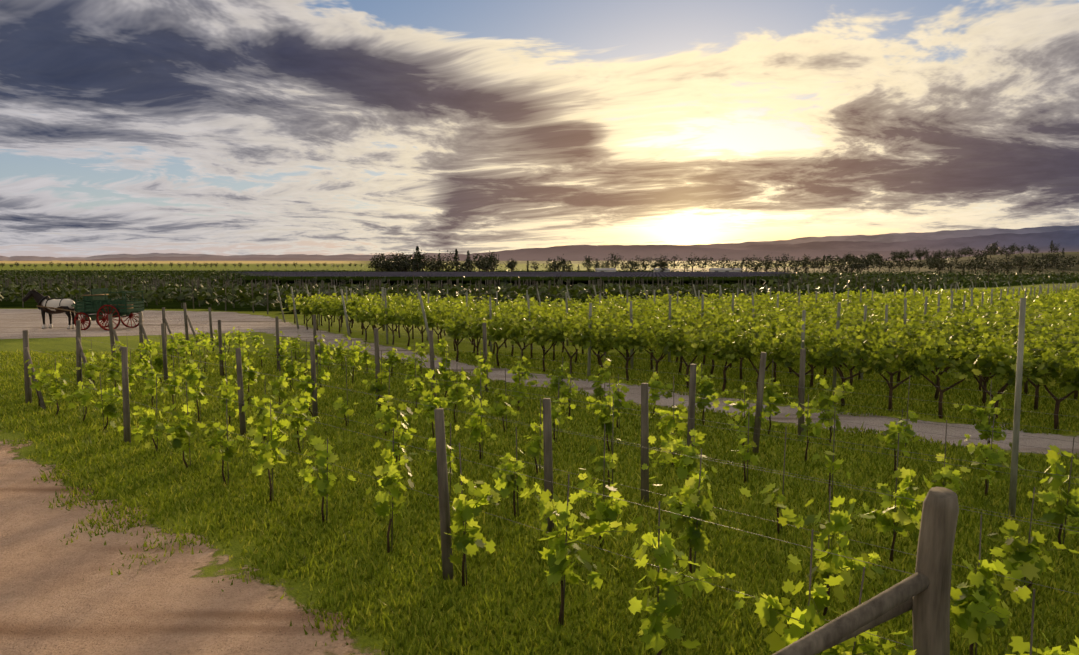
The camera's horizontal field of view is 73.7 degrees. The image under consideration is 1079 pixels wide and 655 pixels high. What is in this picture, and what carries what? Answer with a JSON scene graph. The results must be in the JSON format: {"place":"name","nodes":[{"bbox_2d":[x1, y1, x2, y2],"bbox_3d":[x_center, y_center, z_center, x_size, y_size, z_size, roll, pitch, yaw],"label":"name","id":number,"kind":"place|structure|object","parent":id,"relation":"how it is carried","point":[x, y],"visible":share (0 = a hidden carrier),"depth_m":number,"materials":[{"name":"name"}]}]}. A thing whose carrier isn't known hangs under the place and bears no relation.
{"place":"outdoors","nodes":[
{"label":"outdoors","id":0,"kind":"place"},
{"bbox_2d":[40,299,74,313],"bbox_3d":[-25.584,-1.124,38.179,1.970,0.792,0.700,1,5,9],"label":"horse body","id":1,"kind":"object","parent":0,"point":[54,303],"visible":0.62,"depth_m":37.91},
{"bbox_2d":[22,289,47,303],"bbox_3d":[-26.647,-1.562,38.069,1.240,1.017,0.415,-3,6,-27],"label":"horse head","id":2,"kind":"object","parent":1,"relation":"attached to","point":[36,297],"visible":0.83,"depth_m":38.00},
{"bbox_2d":[37,296,73,314],"bbox_3d":[-25.398,-1.176,38.143,2.519,0.996,0.905,1,5,9],"label":"horse harness","id":3,"kind":"object","parent":1,"relation":"on","point":[42,299],"visible":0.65,"depth_m":38.03,"materials":[{"name":"black leather"}]},
{"bbox_2d":[41,306,74,324],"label":"horse legs","id":4,"kind":"object","parent":1,"relation":"attached to","point":[69,314],"visible":0.67,"depth_m":38.10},
{"bbox_2d":[42,324,74,328],"bbox_3d":[-25.567,-0.069,38.276,1.727,0.225,0.560,1,5,9],"label":"horse feather","id":5,"kind":"object","parent":4,"relation":"attached to","point":[68,326],"visible":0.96,"depth_m":38.26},
{"bbox_2d":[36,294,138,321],"bbox_3d":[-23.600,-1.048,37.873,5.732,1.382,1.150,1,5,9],"label":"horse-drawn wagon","id":6,"kind":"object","parent":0,"point":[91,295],"visible":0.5,"depth_m":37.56,"materials":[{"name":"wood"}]},
{"bbox_2d":[0,439,383,654],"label":"dirt road","id":7,"kind":"structure","parent":0,"point":[52,602],"depth_m":6.69,"materials":[{"name":"brown soil"}]},
{"bbox_2d":[111,327,350,369],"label":"young leaves","id":8,"kind":"object","parent":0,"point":[172,345],"visible":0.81,"depth_m":22.23,"materials":[{"name":"green plant"}]},
{"bbox_2d":[0,260,1078,654],"bbox_3d":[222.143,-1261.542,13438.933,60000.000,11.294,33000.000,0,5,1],"label":"ground","id":9,"kind":"structure","parent":0,"point":[292,588],"depth_m":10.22,"materials":[{"name":"green plant"}]},
{"bbox_2d":[2,275,1009,314],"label":"posts","id":10,"kind":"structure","parent":9,"relation":"on","point":[599,282],"depth_m":91.02,"materials":[{"name":"wood"}]},
{"bbox_2d":[0,240,1078,276],"bbox_3d":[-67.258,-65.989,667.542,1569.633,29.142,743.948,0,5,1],"label":"tree trunks","id":11,"kind":"object","parent":9,"relation":"on","point":[486,269],"visible":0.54,"depth_m":493.36,"materials":[{"name":"brown plant"}]},
{"bbox_2d":[411,246,472,271],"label":"conifer trees","id":12,"kind":"object","parent":11,"relation":"on","point":[454,258],"visible":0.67,"depth_m":312.19,"materials":[{"name":"green plant"}]},
{"bbox_2d":[22,303,1074,654],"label":"trellis posts","id":13,"kind":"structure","parent":9,"relation":"on","point":[444,491],"depth_m":11.46,"materials":[{"name":"grey wood"}]},
{"bbox_2d":[31,290,1078,646],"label":"trellis wires","id":14,"kind":"object","parent":13,"relation":"attached to","point":[677,416],"visible":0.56,"depth_m":10.67,"materials":[{"name":"grey metal"}]},
{"bbox_2d":[37,309,1077,654],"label":"vine trunks","id":15,"kind":"object","parent":9,"relation":"on","point":[981,381],"visible":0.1,"depth_m":15.85,"materials":[{"name":"brown wood"}]},
{"bbox_2d":[25,337,1078,654],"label":"young leaves","id":16,"kind":"object","parent":15,"relation":"attached to","point":[975,615],"visible":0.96,"depth_m":8.13,"materials":[{"name":"green plant"}]},
{"bbox_2d":[282,287,1078,328],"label":"vineyard rows","id":17,"kind":"object","parent":15,"relation":"attached to","point":[400,311],"visible":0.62,"depth_m":34.14,"materials":[{"name":"green plant"}]},
{"bbox_2d":[408,296,1078,392],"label":"mature leaves","id":18,"kind":"object","parent":15,"relation":"attached to","point":[596,332],"visible":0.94,"depth_m":18.35,"materials":[{"name":"green plant"}]},
{"bbox_2d":[845,284,1078,297],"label":"mature leaves","id":19,"kind":"object","parent":15,"relation":"attached to","point":[1069,292],"visible":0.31,"depth_m":54.43,"materials":[{"name":"green plant"}]},
{"bbox_2d":[276,281,1078,517],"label":"posts","id":20,"kind":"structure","parent":9,"relation":"on","point":[1016,427],"depth_m":24.50,"materials":[{"name":"grey wood"}]},
{"bbox_2d":[772,487,958,654],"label":"fence post","id":21,"kind":"object","parent":9,"relation":"on","point":[923,592],"visible":1,"depth_m":4.07,"materials":[{"name":"grey wood"}]},
{"bbox_2d":[0,309,1078,455],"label":"gravel track","id":22,"kind":"structure","parent":0,"point":[14,323],"depth_m":27.94,"materials":[{"name":"grey gravel"}]},
{"bbox_2d":[71,288,144,330],"bbox_3d":[-22.578,-0.974,37.716,3.568,2.140,1.900,1,5,9],"label":"wagon","id":23,"kind":"object","parent":22,"relation":"on","point":[90,304],"depth_m":37.26,"materials":[{"name":"green wood"}]},
{"bbox_2d":[74,305,138,330],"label":"wagon wheels","id":24,"kind":"object","parent":23,"relation":"attached to","point":[103,319],"visible":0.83,"depth_m":37.15,"materials":[{"name":"red wood"}]},
{"bbox_2d":[0,271,1078,313],"bbox_3d":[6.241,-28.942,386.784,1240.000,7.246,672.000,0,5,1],"label":"shaded vineyard floor","id":25,"kind":"structure","parent":0,"point":[32,303],"depth_m":205.10,"materials":[{"name":"green plant"}]},
{"bbox_2d":[0,284,704,308],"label":"leaves","id":26,"kind":"object","parent":25,"relation":"on","point":[242,295],"visible":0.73,"depth_m":65.54,"materials":[{"name":"green plant"}]},
{"bbox_2d":[207,273,820,288],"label":"leaves","id":27,"kind":"object","parent":25,"relation":"on","point":[504,280],"visible":0.52,"depth_m":117.95,"materials":[{"name":"green plant"}]},
{"bbox_2d":[220,271,808,292],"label":"support posts","id":28,"kind":"object","parent":25,"relation":"on","point":[510,278],"visible":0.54,"depth_m":148.75,"materials":[{"name":"wood"}]},
{"bbox_2d":[238,272,791,276],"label":"shade netting","id":29,"kind":"object","parent":28,"relation":"on","point":[589,274],"visible":0.94,"depth_m":148.91,"materials":[{"name":"black fabric"}]},
{"bbox_2d":[0,269,1078,295],"bbox_3d":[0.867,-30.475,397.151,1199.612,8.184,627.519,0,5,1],"label":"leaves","id":30,"kind":"object","parent":25,"relation":"on","point":[715,288],"visible":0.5,"depth_m":158.95,"materials":[{"name":"green plant"}]},
{"bbox_2d":[595,270,615,271],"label":"shed walls","id":31,"kind":"structure","parent":25,"relation":"on","point":[605,270],"depth_m":340.93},
{"bbox_2d":[595,268,615,269],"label":"shed roof","id":32,"kind":"structure","parent":31,"relation":"on","point":[605,268],"depth_m":342.33,"materials":[{"name":"grey metal"}]},
{"bbox_2d":[0,245,1078,260],"bbox_3d":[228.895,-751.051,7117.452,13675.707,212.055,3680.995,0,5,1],"label":"mountains","id":33,"kind":"structure","parent":0,"point":[579,252],"depth_m":8440.28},
{"bbox_2d":[0,230,1078,259],"bbox_3d":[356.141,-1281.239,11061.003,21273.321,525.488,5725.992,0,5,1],"label":"mountains","id":34,"kind":"structure","parent":0,"point":[1067,240],"depth_m":12048.15,"materials":[{"name":"brown"}]},
{"bbox_2d":[0,0,1078,257],"label":"sky","id":35,"kind":"structure","parent":0,"point":[210,127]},
{"bbox_2d":[11,225,1078,259],"bbox_3d":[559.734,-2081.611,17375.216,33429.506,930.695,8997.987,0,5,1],"label":"mountains","id":36,"kind":"structure","parent":0,"point":[904,237],"depth_m":19043.20,"materials":[{"name":"brown"}]},
{"bbox_2d":[29,309,1078,654],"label":"vine shoots","id":37,"kind":"object","parent":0,"point":[1059,497],"visible":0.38,"depth_m":11.84,"materials":[{"name":"green plant"}]},
{"bbox_2d":[709,270,740,271],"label":"shed walls","id":38,"kind":"structure","parent":0,"point":[725,270],"depth_m":344.44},
{"bbox_2d":[709,268,740,269],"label":"shed roof","id":39,"kind":"structure","parent":38,"relation":"on","point":[724,269],"depth_m":345.92,"materials":[{"name":"grey metal"}]},
{"bbox_2d":[651,252,1078,274],"bbox_3d":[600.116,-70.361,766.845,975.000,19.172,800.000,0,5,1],"label":"hill terrain","id":40,"kind":"structure","parent":0,"point":[1075,269],"depth_m":583.29,"materials":[{"name":"green plant"}]}
]}

